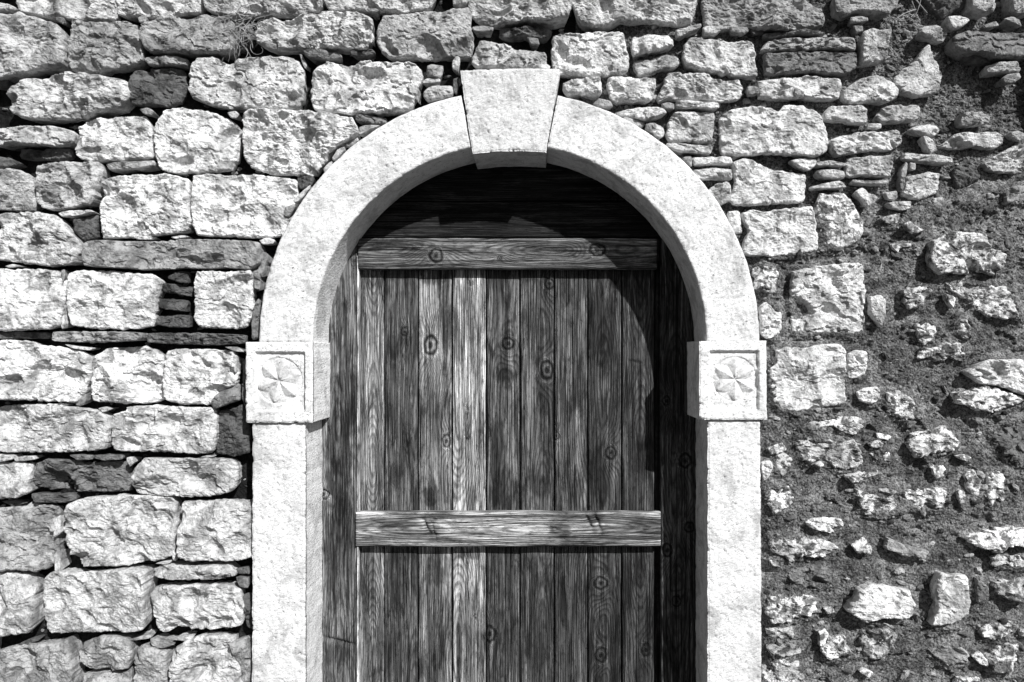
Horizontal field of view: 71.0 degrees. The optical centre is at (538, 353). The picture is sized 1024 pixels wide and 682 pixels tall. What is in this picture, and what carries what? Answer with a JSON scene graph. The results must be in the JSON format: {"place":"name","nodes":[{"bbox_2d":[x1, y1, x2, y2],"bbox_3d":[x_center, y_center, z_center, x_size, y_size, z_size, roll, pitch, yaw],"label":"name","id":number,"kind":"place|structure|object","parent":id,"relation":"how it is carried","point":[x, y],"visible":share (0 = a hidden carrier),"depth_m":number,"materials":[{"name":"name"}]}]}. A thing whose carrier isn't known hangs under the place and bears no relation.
{"place":"outdoors","nodes":[
{"label":"outdoors","id":0,"kind":"place"},
{"bbox_3d":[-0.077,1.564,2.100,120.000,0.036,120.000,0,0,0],"label":"ground","id":1,"kind":"structure","parent":0,"visible":0},
{"bbox_2d":[0,0,1023,681],"bbox_3d":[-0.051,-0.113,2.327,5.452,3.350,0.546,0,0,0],"label":"stone wall","id":2,"kind":"structure","parent":1,"relation":"on","point":[856,166],"depth_m":2.11,"materials":[{"name":"stone"}]},
{"bbox_2d":[211,0,273,60],"bbox_3d":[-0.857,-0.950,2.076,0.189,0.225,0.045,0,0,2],"label":"dry weed","id":3,"kind":"object","parent":2,"relation":"attached to","point":[239,33],"visible":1,"depth_m":2.08,"materials":[{"name":"grey plant"}]},
{"bbox_2d":[246,68,766,681],"bbox_3d":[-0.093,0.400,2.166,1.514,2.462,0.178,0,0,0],"label":"stone arch","id":4,"kind":"structure","parent":2,"relation":"attached to","point":[366,182],"depth_m":2.09,"materials":[{"name":"stone"}]},
{"bbox_2d":[322,162,695,681],"bbox_3d":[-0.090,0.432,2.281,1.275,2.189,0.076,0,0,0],"label":"door frame","id":5,"kind":"object","parent":4,"relation":"in","point":[474,217],"visible":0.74,"depth_m":2.25,"materials":[{"name":"grey wood"}]},
{"bbox_2d":[356,256,660,681],"bbox_3d":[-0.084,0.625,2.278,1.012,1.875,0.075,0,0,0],"label":"plank door","id":6,"kind":"structure","parent":5,"relation":"attached to","point":[508,521],"depth_m":2.28,"materials":[{"name":"grey wood"}]},
{"bbox_2d":[895,0,926,19],"bbox_3d":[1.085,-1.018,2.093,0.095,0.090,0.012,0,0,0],"label":"dry twig","id":7,"kind":"object","parent":2,"relation":"attached to","point":[914,9],"visible":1,"depth_m":2.09,"materials":[{"name":"grey plant"}]}
]}

